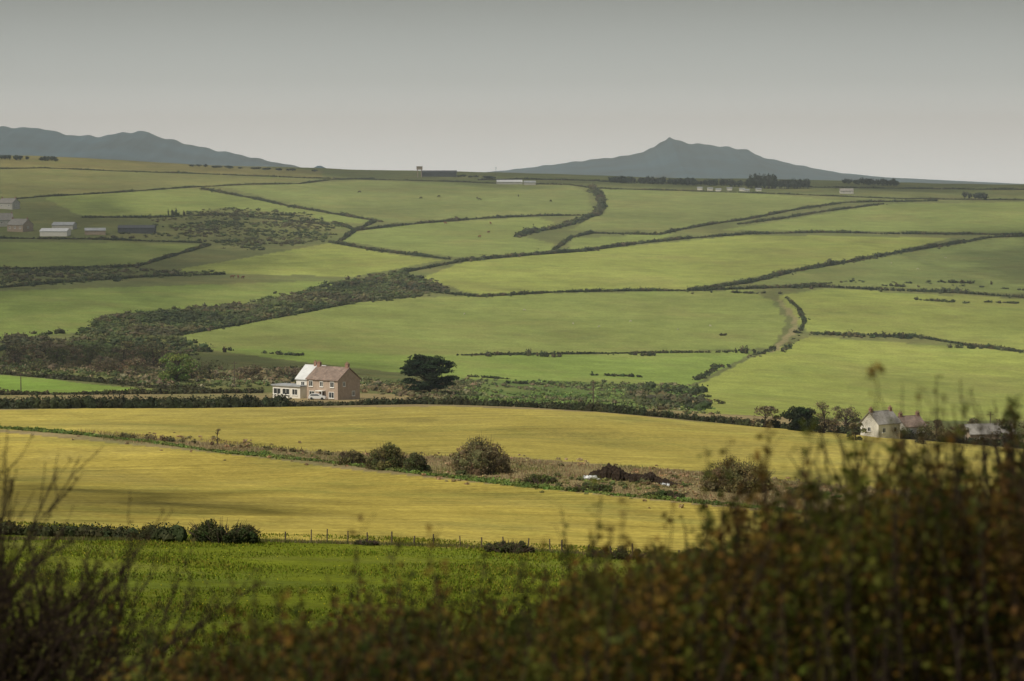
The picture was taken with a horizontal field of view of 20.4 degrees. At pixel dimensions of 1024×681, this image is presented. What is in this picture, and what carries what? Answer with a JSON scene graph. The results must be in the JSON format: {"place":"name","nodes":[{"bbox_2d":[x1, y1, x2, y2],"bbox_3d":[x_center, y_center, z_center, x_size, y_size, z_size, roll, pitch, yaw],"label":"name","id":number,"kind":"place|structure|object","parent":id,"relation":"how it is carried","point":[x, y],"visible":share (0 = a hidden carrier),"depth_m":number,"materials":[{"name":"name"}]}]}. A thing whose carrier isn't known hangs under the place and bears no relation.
{"place":"outdoors","nodes":[
{"label":"outdoors","id":0,"kind":"place"},
{"bbox_2d":[0,126,297,166],"bbox_3d":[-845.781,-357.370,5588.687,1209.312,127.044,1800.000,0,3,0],"label":"hill","id":1,"kind":"structure","parent":0,"point":[134,146],"depth_m":5426.81,"materials":[{"name":"grey"}]},
{"bbox_2d":[71,428,912,518],"bbox_3d":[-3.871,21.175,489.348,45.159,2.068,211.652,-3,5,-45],"label":"rough grass","id":2,"kind":"structure","parent":0,"point":[449,459],"depth_m":481.15,"materials":[{"name":"green plant"}]},
{"bbox_2d":[0,155,1023,680],"bbox_3d":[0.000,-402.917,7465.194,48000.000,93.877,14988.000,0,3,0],"label":"ground","id":3,"kind":"structure","parent":0,"point":[370,339],"depth_m":1081.12,"materials":[{"name":"green plant"}]},
{"bbox_2d":[0,212,13,226],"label":"grey farmhouse","id":4,"kind":"object","parent":3,"relation":"on","point":[5,218],"visible":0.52,"depth_m":1599.04,"materials":[{"name":"stone"}]},
{"bbox_2d":[0,196,19,209],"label":"white cottage","id":5,"kind":"structure","parent":3,"relation":"on","point":[10,203],"depth_m":1691.21,"materials":[{"name":"paint"}]},
{"bbox_2d":[0,341,31,363],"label":"hawthorn tree","id":6,"kind":"object","parent":3,"relation":"on","point":[18,355],"visible":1,"depth_m":873.61,"materials":[{"name":"green plant"}]},
{"bbox_2d":[7,217,33,231],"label":"grey farmhouse","id":7,"kind":"object","parent":3,"relation":"on","point":[20,225],"visible":1,"depth_m":1565.71,"materials":[{"name":"stone"}]},
{"bbox_2d":[0,532,47,669],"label":"bare shrub","id":8,"kind":"object","parent":3,"relation":"on","point":[15,593],"visible":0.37,"depth_m":14.80,"materials":[{"name":"brown plant"}]},
{"bbox_2d":[17,358,50,372],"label":"hawthorn tree","id":9,"kind":"object","parent":3,"relation":"on","point":[40,363],"visible":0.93,"depth_m":814.56,"materials":[{"name":"green plant"}]},
{"bbox_2d":[26,339,61,357],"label":"hawthorn tree","id":10,"kind":"object","parent":3,"relation":"on","point":[44,345],"visible":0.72,"depth_m":907.69,"materials":[{"name":"green plant"}]},
{"bbox_2d":[40,228,70,235],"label":"farm shed","id":11,"kind":"structure","parent":3,"relation":"on","point":[55,231],"depth_m":1534.67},
{"bbox_2d":[42,347,71,362],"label":"hawthorn tree","id":12,"kind":"object","parent":3,"relation":"on","point":[62,351],"visible":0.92,"depth_m":866.15,"materials":[{"name":"green plant"}]},
{"bbox_2d":[51,222,76,229],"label":"farm shed","id":13,"kind":"structure","parent":3,"relation":"on","point":[71,225],"depth_m":1577.91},
{"bbox_2d":[66,343,104,365],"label":"hawthorn tree","id":14,"kind":"object","parent":3,"relation":"on","point":[93,350],"visible":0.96,"depth_m":858.11,"materials":[{"name":"green plant"}]},
{"bbox_2d":[0,426,172,680],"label":"bare shrub","id":15,"kind":"object","parent":3,"relation":"on","point":[26,576],"visible":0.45,"depth_m":14.93,"materials":[{"name":"brown plant"}]},
{"bbox_2d":[84,228,105,234],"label":"farm shed","id":16,"kind":"structure","parent":3,"relation":"on","point":[95,231],"depth_m":1544.39,"materials":[{"name":"metal"}]},
{"bbox_2d":[1,519,190,541],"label":"hedge","id":17,"kind":"object","parent":3,"relation":"on","point":[173,533],"visible":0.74,"depth_m":324.86,"materials":[{"name":"green plant"}]},
{"bbox_2d":[0,236,201,242],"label":"hedge","id":18,"kind":"object","parent":3,"relation":"on","point":[115,239],"visible":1,"depth_m":1519.16,"materials":[{"name":"green plant"}]},
{"bbox_2d":[86,357,119,372],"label":"hawthorn tree","id":19,"kind":"object","parent":3,"relation":"on","point":[108,364],"visible":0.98,"depth_m":811.84,"materials":[{"name":"green plant"}]},
{"bbox_2d":[0,369,209,390],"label":"hedge","id":20,"kind":"object","parent":3,"relation":"on","point":[53,375],"visible":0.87,"depth_m":762.13,"materials":[{"name":"green plant"}]},
{"bbox_2d":[0,243,210,269],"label":"hedge","id":21,"kind":"object","parent":3,"relation":"on","point":[187,250],"visible":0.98,"depth_m":1360.73,"materials":[{"name":"green plant"}]},
{"bbox_2d":[0,326,211,355],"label":"scrub","id":22,"kind":"object","parent":3,"relation":"on","point":[114,343],"visible":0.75,"depth_m":981.00,"materials":[{"name":"green plant"}]},
{"bbox_2d":[0,265,217,285],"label":"scrub","id":23,"kind":"object","parent":3,"relation":"on","point":[30,278],"visible":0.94,"depth_m":1309.53,"materials":[{"name":"green plant"}]},
{"bbox_2d":[0,271,225,287],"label":"hedge","id":24,"kind":"object","parent":3,"relation":"on","point":[95,279],"visible":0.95,"depth_m":1283.80,"materials":[{"name":"green plant"}]},
{"bbox_2d":[0,387,264,394],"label":"hedge","id":25,"kind":"object","parent":3,"relation":"on","point":[141,390],"visible":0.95,"depth_m":707.33,"materials":[{"name":"green plant"}]},
{"bbox_2d":[115,357,151,374],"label":"hawthorn tree","id":26,"kind":"object","parent":3,"relation":"on","point":[137,365],"visible":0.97,"depth_m":799.39,"materials":[{"name":"green plant"}]},
{"bbox_2d":[0,491,272,680],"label":"bare shrub","id":27,"kind":"object","parent":3,"relation":"on","point":[53,651],"visible":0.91,"depth_m":14.61,"materials":[{"name":"brown plant"}]},
{"bbox_2d":[117,225,156,233],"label":"dark barn","id":28,"kind":"structure","parent":3,"relation":"on","point":[144,229],"depth_m":1558.75,"materials":[{"name":"grey metal"}]},
{"bbox_2d":[0,393,291,408],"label":"hedge","id":29,"kind":"object","parent":3,"relation":"on","point":[123,401],"visible":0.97,"depth_m":636.43,"materials":[{"name":"green plant"}]},
{"bbox_2d":[134,338,174,368],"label":"hawthorn tree","id":30,"kind":"object","parent":3,"relation":"on","point":[152,350],"visible":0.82,"depth_m":845.21,"materials":[{"name":"green plant"}]},
{"bbox_2d":[157,352,200,382],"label":"sycamore tree","id":31,"kind":"object","parent":3,"relation":"on","point":[173,373],"visible":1,"depth_m":760.02,"materials":[{"name":"green plant"}]},
{"bbox_2d":[16,177,373,198],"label":"hedge","id":32,"kind":"object","parent":3,"relation":"on","point":[185,186],"visible":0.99,"depth_m":1900.77,"materials":[{"name":"green plant"}]},
{"bbox_2d":[80,213,329,224],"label":"hedge","id":33,"kind":"object","parent":3,"relation":"on","point":[149,216],"visible":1,"depth_m":1666.80,"materials":[{"name":"green plant"}]},
{"bbox_2d":[192,358,232,379],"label":"hawthorn tree","id":34,"kind":"object","parent":3,"relation":"on","point":[207,366],"visible":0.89,"depth_m":776.50,"materials":[{"name":"green plant"}]},
{"bbox_2d":[99,207,340,249],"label":"scrub","id":35,"kind":"object","parent":3,"relation":"on","point":[237,223],"visible":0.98,"depth_m":1596.33,"materials":[{"name":"green plant"}]},
{"bbox_2d":[185,516,264,543],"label":"bramble bush","id":36,"kind":"object","parent":3,"relation":"on","point":[207,531],"visible":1,"depth_m":326.62,"materials":[{"name":"green plant"}]},
{"bbox_2d":[118,433,349,454],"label":"hedge bank","id":37,"kind":"structure","parent":3,"relation":"on","point":[172,439],"depth_m":530.98,"materials":[{"name":"green plant"}]},
{"bbox_2d":[0,348,483,399],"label":"scrub","id":38,"kind":"object","parent":3,"relation":"on","point":[395,387],"visible":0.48,"depth_m":791.18,"materials":[{"name":"green plant"}]},
{"bbox_2d":[232,362,262,378],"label":"hawthorn tree","id":39,"kind":"object","parent":3,"relation":"on","point":[245,371],"visible":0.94,"depth_m":776.09,"materials":[{"name":"green plant"}]},
{"bbox_2d":[65,268,449,340],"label":"scrub","id":40,"kind":"object","parent":3,"relation":"on","point":[188,314],"visible":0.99,"depth_m":1144.61,"materials":[{"name":"green plant"}]},
{"bbox_2d":[272,367,300,376],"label":"hawthorn tree","id":41,"kind":"object","parent":3,"relation":"on","point":[282,372],"visible":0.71,"depth_m":788.39,"materials":[{"name":"green plant"}]},
{"bbox_2d":[199,186,383,221],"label":"hedge","id":42,"kind":"object","parent":3,"relation":"on","point":[294,206],"visible":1,"depth_m":1777.45,"materials":[{"name":"green plant"}]},
{"bbox_2d":[180,293,420,334],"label":"hedge","id":43,"kind":"object","parent":3,"relation":"on","point":[307,310],"visible":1,"depth_m":1135.55,"materials":[{"name":"green plant"}]},
{"bbox_2d":[271,360,360,399],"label":"farmhouse","id":44,"kind":"object","parent":3,"relation":"on","point":[335,383],"visible":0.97,"depth_m":683.97,"materials":[{"name":"tile"}]},
{"bbox_2d":[274,381,354,397],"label":"window panes","id":45,"kind":"structure","parent":44,"relation":"in","point":[276,390],"depth_m":688.91,"materials":[{"name":"black glass"}]},
{"bbox_2d":[288,399,358,406],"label":"hedge","id":46,"kind":"object","parent":3,"relation":"on","point":[292,403],"visible":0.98,"depth_m":646.77,"materials":[{"name":"green plant"}]},
{"bbox_2d":[1,535,677,560],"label":"long grass","id":47,"kind":"structure","parent":3,"relation":"on","point":[317,541],"depth_m":332.71,"materials":[{"name":"green plant"}]},
{"bbox_2d":[332,221,356,240],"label":"hedge","id":48,"kind":"object","parent":3,"relation":"on","point":[347,234],"visible":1,"depth_m":1601.05,"materials":[{"name":"green plant"}]},
{"bbox_2d":[338,449,366,464],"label":"gorse bush","id":49,"kind":"object","parent":3,"relation":"on","point":[355,457],"visible":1,"depth_m":485.63,"materials":[{"name":"green plant"}]},
{"bbox_2d":[1,520,741,656],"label":"meadow grass","id":50,"kind":"structure","parent":3,"relation":"on","point":[461,567],"depth_m":283.72,"materials":[{"name":"green plant"}]},
{"bbox_2d":[365,442,406,470],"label":"gorse bush","id":51,"kind":"object","parent":3,"relation":"on","point":[387,455],"visible":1,"depth_m":476.36,"materials":[{"name":"green plant"}]},
{"bbox_2d":[328,240,451,259],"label":"hedge","id":52,"kind":"object","parent":3,"relation":"on","point":[353,244],"visible":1,"depth_m":1469.88,"materials":[{"name":"green plant"}]},
{"bbox_2d":[333,279,449,292],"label":"hedge","id":53,"kind":"object","parent":3,"relation":"on","point":[355,282],"visible":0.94,"depth_m":1290.36,"materials":[{"name":"green plant"}]},
{"bbox_2d":[0,425,812,512],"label":"hedge bank","id":54,"kind":"structure","parent":3,"relation":"on","point":[507,482],"depth_m":471.96,"materials":[{"name":"green plant"}]},
{"bbox_2d":[403,452,430,471],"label":"gorse bush","id":55,"kind":"object","parent":3,"relation":"on","point":[416,462],"visible":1,"depth_m":471.78,"materials":[{"name":"green plant"}]},
{"bbox_2d":[399,353,459,391],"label":"tree","id":56,"kind":"object","parent":3,"relation":"on","point":[429,369],"visible":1,"depth_m":723.11,"materials":[{"name":"green plant"}]},
{"bbox_2d":[422,170,456,176],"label":"dark barn","id":57,"kind":"structure","parent":3,"relation":"on","point":[439,173],"depth_m":2104.74,"materials":[{"name":"grey metal"}]},
{"bbox_2d":[355,213,585,230],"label":"hedge","id":58,"kind":"object","parent":3,"relation":"on","point":[455,218],"visible":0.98,"depth_m":1703.53,"materials":[{"name":"green plant"}]},
{"bbox_2d":[449,435,511,475],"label":"willow bush","id":59,"kind":"object","parent":3,"relation":"on","point":[477,458],"visible":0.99,"depth_m":468.72,"materials":[{"name":"green plant"}]},
{"bbox_2d":[285,529,679,552],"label":"post and wire fence","id":60,"kind":"object","parent":3,"relation":"on","point":[367,536],"visible":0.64,"depth_m":334.86,"materials":[{"name":"brown wood"}]},
{"bbox_2d":[0,155,988,199],"bbox_3d":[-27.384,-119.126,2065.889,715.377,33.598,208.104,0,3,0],"label":"distant trees","id":61,"kind":"object","parent":3,"relation":"on","point":[758,181],"visible":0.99,"depth_m":2053.93,"materials":[{"name":"green plant"}]},
{"bbox_2d":[481,540,537,553],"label":"bramble bush","id":62,"kind":"object","parent":3,"relation":"on","point":[503,546],"visible":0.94,"depth_m":330.55,"materials":[{"name":"green plant"}]},
{"bbox_2d":[0,166,1022,199],"bbox_3d":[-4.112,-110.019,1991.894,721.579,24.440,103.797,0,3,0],"label":"hedge","id":63,"kind":"object","parent":3,"relation":"on","point":[581,185],"visible":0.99,"depth_m":2024.42,"materials":[{"name":"green plant"}]},
{"bbox_2d":[10,359,1023,680],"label":"foreground shrub","id":64,"kind":"object","parent":3,"relation":"on","point":[910,585],"visible":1,"depth_m":9.52,"materials":[{"name":"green plant"}]},
{"bbox_2d":[519,473,558,483],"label":"bramble bush","id":65,"kind":"object","parent":3,"relation":"on","point":[538,478],"visible":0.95,"depth_m":454.37,"materials":[{"name":"green plant"}]},
{"bbox_2d":[478,177,599,180],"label":"hedge","id":66,"kind":"object","parent":3,"relation":"on","point":[524,178],"visible":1,"depth_m":2081.82,"materials":[{"name":"green plant"}]},
{"bbox_2d":[513,183,608,237],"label":"hedge","id":67,"kind":"object","parent":3,"relation":"on","point":[601,205],"visible":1,"depth_m":1714.94,"materials":[{"name":"green plant"}]},
{"bbox_2d":[466,234,691,260],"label":"hedge","id":68,"kind":"object","parent":3,"relation":"on","point":[585,249],"visible":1,"depth_m":1501.73,"materials":[{"name":"green plant"}]},
{"bbox_2d":[439,378,725,413],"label":"scrub","id":69,"kind":"object","parent":3,"relation":"on","point":[555,396],"visible":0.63,"depth_m":805.87,"materials":[{"name":"green plant"}]},
{"bbox_2d":[562,481,617,491],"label":"bramble bush","id":70,"kind":"object","parent":3,"relation":"on","point":[597,486],"visible":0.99,"depth_m":442.79,"materials":[{"name":"green plant"}]},
{"bbox_2d":[167,209,1018,383],"bbox_3d":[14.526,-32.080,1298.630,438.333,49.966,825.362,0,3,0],"label":"bush clumps","id":71,"kind":"object","parent":3,"relation":"on","point":[745,350],"visible":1,"depth_m":1115.65,"materials":[{"name":"green plant"}]},
{"bbox_2d":[457,349,739,355],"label":"hedge","id":72,"kind":"object","parent":3,"relation":"on","point":[585,352],"visible":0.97,"depth_m":1038.16,"materials":[{"name":"green plant"}]},
{"bbox_2d":[584,545,652,559],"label":"bramble bush","id":73,"kind":"object","parent":3,"relation":"on","point":[614,554],"visible":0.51,"depth_m":328.33,"materials":[{"name":"green plant"}]},
{"bbox_2d":[426,459,842,497],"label":"brambles","id":74,"kind":"object","parent":3,"relation":"on","point":[460,472],"visible":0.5,"depth_m":453.17,"materials":[{"name":"green plant"}]},
{"bbox_2d":[587,463,685,487],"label":"muck heap","id":75,"kind":"object","parent":3,"relation":"on","point":[609,471],"visible":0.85,"depth_m":458.11,"materials":[{"name":"brown soil"}]},
{"bbox_2d":[643,489,688,497],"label":"bramble bush","id":76,"kind":"object","parent":3,"relation":"on","point":[668,493],"visible":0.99,"depth_m":436.39,"materials":[{"name":"green plant"}]},
{"bbox_2d":[358,395,1022,447],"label":"hedge","id":77,"kind":"object","parent":3,"relation":"on","point":[600,407],"visible":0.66,"depth_m":633.23,"materials":[{"name":"green plant"}]},
{"bbox_2d":[403,233,1023,297],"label":"hedge","id":78,"kind":"object","parent":3,"relation":"on","point":[818,264],"visible":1,"depth_m":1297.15,"materials":[{"name":"green plant"}]},
{"bbox_2d":[404,229,1023,271],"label":"hedge","id":79,"kind":"object","parent":3,"relation":"on","point":[463,259],"visible":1,"depth_m":1630.90,"materials":[{"name":"green plant"}]},
{"bbox_2d":[692,345,775,379],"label":"hedge","id":80,"kind":"object","parent":3,"relation":"on","point":[701,375],"visible":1,"depth_m":986.45,"materials":[{"name":"green plant"}]},
{"bbox_2d":[699,455,776,492],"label":"willow bush","id":81,"kind":"object","parent":3,"relation":"on","point":[736,471],"visible":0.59,"depth_m":444.50,"materials":[{"name":"green plant"}]},
{"bbox_2d":[552,199,938,249],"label":"hedge","id":82,"kind":"object","parent":3,"relation":"on","point":[564,241],"visible":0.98,"depth_m":1707.42,"materials":[{"name":"green plant"}]},
{"bbox_2d":[750,404,780,427],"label":"hawthorn tree","id":83,"kind":"object","parent":3,"relation":"on","point":[755,421],"visible":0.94,"depth_m":621.88,"materials":[{"name":"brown plant"}]},
{"bbox_2d":[781,296,810,351],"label":"hedge","id":84,"kind":"object","parent":3,"relation":"on","point":[800,313],"visible":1,"depth_m":1184.65,"materials":[{"name":"green plant"}]},
{"bbox_2d":[779,406,820,430],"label":"holly tree","id":85,"kind":"object","parent":3,"relation":"on","point":[796,415],"visible":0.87,"depth_m":612.77,"materials":[{"name":"green plant"}]},
{"bbox_2d":[599,180,1023,189],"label":"hedge","id":86,"kind":"object","parent":3,"relation":"on","point":[914,187],"visible":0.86,"depth_m":2087.83,"materials":[{"name":"green plant"}]},
{"bbox_2d":[737,203,887,224],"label":"hedge","id":87,"kind":"object","parent":3,"relation":"on","point":[793,215],"visible":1,"depth_m":1800.01,"materials":[{"name":"green plant"}]},
{"bbox_2d":[810,400,840,432],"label":"ash tree","id":88,"kind":"object","parent":3,"relation":"on","point":[825,421],"visible":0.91,"depth_m":615.40,"materials":[{"name":"green plant"}]},
{"bbox_2d":[829,405,861,427],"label":"ash tree","id":89,"kind":"object","parent":3,"relation":"on","point":[848,412],"visible":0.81,"depth_m":628.42,"materials":[{"name":"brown plant"}]},
{"bbox_2d":[687,282,1023,297],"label":"hedge","id":90,"kind":"object","parent":3,"relation":"on","point":[880,289],"visible":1,"depth_m":1331.96,"materials":[{"name":"green plant"}]},
{"bbox_2d":[846,423,865,440],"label":"hawthorn tree","id":91,"kind":"object","parent":3,"relation":"on","point":[863,430],"visible":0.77,"depth_m":588.89,"materials":[{"name":"green plant"}]},
{"bbox_2d":[782,407,952,528],"bbox_3d":[1.688,0.970,13.112,0.698,1.352,0.921,1,4,24],"label":"bare shrub","id":92,"kind":"object","parent":3,"relation":"on","point":[826,451],"visible":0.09,"depth_m":13.11,"materials":[{"name":"brown plant"}]},
{"bbox_2d":[804,421,951,536],"bbox_3d":[1.706,0.982,12.616,0.587,1.284,0.692,-2,4,-37],"label":"bare shrub","id":93,"kind":"object","parent":3,"relation":"on","point":[834,432],"visible":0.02,"depth_m":12.55,"materials":[{"name":"brown plant"}]},
{"bbox_2d":[859,405,901,438],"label":"white cottage","id":94,"kind":"structure","parent":3,"relation":"on","point":[881,424],"depth_m":624.61,"materials":[{"name":"paint"}]},
{"bbox_2d":[780,278,1023,289],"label":"hedge","id":95,"kind":"object","parent":3,"relation":"on","point":[894,282],"visible":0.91,"depth_m":1365.36,"materials":[{"name":"green plant"}]},
{"bbox_2d":[898,410,925,432],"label":"white cottage","id":96,"kind":"structure","parent":3,"relation":"on","point":[911,419],"depth_m":635.14,"materials":[{"name":"tile"}]},
{"bbox_2d":[809,329,1023,352],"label":"hedge","id":97,"kind":"object","parent":3,"relation":"on","point":[915,335],"visible":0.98,"depth_m":1137.89,"materials":[{"name":"green plant"}]},
{"bbox_2d":[871,421,998,508],"bbox_3d":[1.974,0.985,12.998,0.538,1.234,0.688,2,4,28],"label":"bare shrub","id":98,"kind":"object","parent":3,"relation":"on","point":[928,474],"visible":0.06,"depth_m":12.93,"materials":[{"name":"brown plant"}]},
{"bbox_2d":[879,375,1023,633],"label":"bare shrub","id":99,"kind":"object","parent":3,"relation":"on","point":[963,468],"visible":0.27,"depth_m":12.12,"materials":[{"name":"brown plant"}]},
{"bbox_2d":[961,423,1009,439],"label":"stone barn","id":100,"kind":"structure","parent":3,"relation":"on","point":[974,432],"depth_m":638.08,"materials":[{"name":"stone"}]},
{"bbox_2d":[952,400,1021,507],"bbox_3d":[2.351,0.889,13.082,0.960,1.218,0.809,2,4,34],"label":"bare shrub","id":101,"kind":"object","parent":3,"relation":"on","point":[996,449],"visible":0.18,"depth_m":13.12,"materials":[{"name":"brown plant"}]},
{"bbox_2d":[989,419,1023,440],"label":"hawthorn tree","id":102,"kind":"object","parent":3,"relation":"on","point":[1021,433],"visible":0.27,"depth_m":627.15,"materials":[{"name":"green plant"}]},
{"bbox_2d":[0,0,1023,183],"label":"sky","id":103,"kind":"structure","parent":0,"point":[913,89],"materials":[{"name":"grey"}]},
{"bbox_2d":[492,137,1014,183],"bbox_3d":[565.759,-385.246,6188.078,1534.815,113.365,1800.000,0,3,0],"label":"hill","id":104,"kind":"structure","parent":0,"point":[669,157],"depth_m":5929.23,"materials":[{"name":"grey"}]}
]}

